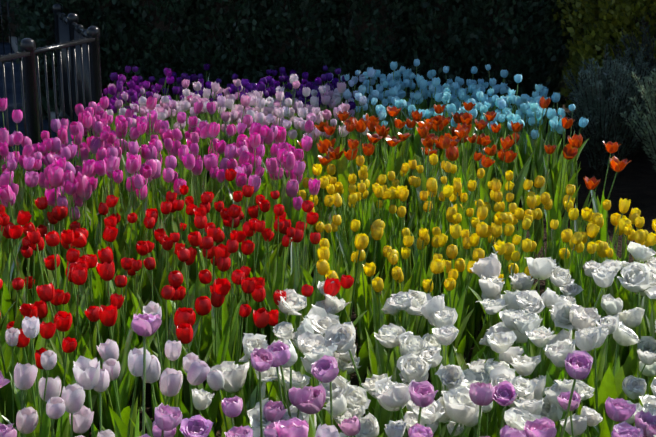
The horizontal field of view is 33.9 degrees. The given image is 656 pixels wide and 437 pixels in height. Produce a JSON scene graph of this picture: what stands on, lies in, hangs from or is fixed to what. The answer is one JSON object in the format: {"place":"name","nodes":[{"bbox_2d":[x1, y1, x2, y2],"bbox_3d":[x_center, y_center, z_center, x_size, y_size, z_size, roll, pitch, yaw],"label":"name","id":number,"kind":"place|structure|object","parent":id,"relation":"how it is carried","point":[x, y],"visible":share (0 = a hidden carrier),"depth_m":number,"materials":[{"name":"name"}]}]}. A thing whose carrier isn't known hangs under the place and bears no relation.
{"place":"outdoors","nodes":[
{"label":"outdoors","id":0,"kind":"place"},
{"bbox_2d":[0,0,20,41],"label":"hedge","id":1,"kind":"object","parent":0,"point":[13,25],"depth_m":16.70,"materials":[{"name":"green plant"}]},
{"bbox_2d":[0,42,71,173],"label":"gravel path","id":2,"kind":"structure","parent":0,"point":[9,88],"depth_m":11.08,"materials":[{"name":"grey gravel"}]},
{"bbox_2d":[9,36,77,164],"bbox_3d":[-3.759,-1.528,11.939,2.911,0.100,24.987,-3,15,-10],"label":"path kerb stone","id":3,"kind":"object","parent":2,"relation":"on","point":[15,49],"visible":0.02,"depth_m":9.48,"materials":[{"name":"grey stone"}]},
{"bbox_2d":[0,0,101,173],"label":"iron railing fence","id":4,"kind":"object","parent":3,"relation":"on","point":[76,46],"visible":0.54,"depth_m":6.53,"materials":[{"name":"black metal"}]},
{"bbox_2d":[31,88,655,436],"bbox_3d":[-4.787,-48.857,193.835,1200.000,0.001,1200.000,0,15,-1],"label":"ground","id":5,"kind":"structure","parent":0,"point":[635,181],"depth_m":6.75,"materials":[{"name":"soil"}]},
{"bbox_2d":[7,0,576,120],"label":"conifer hedge","id":6,"kind":"object","parent":5,"relation":"on","point":[189,51],"depth_m":9.33,"materials":[{"name":"green plant"}]},
{"bbox_2d":[552,0,655,115],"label":"golden conifer","id":7,"kind":"object","parent":5,"relation":"on","point":[601,28],"depth_m":8.98,"materials":[{"name":"green plant"}]},
{"bbox_2d":[563,16,655,177],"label":"rosemary shrub","id":8,"kind":"object","parent":5,"relation":"on","point":[603,74],"depth_m":7.22,"materials":[{"name":"green plant"}]}
]}

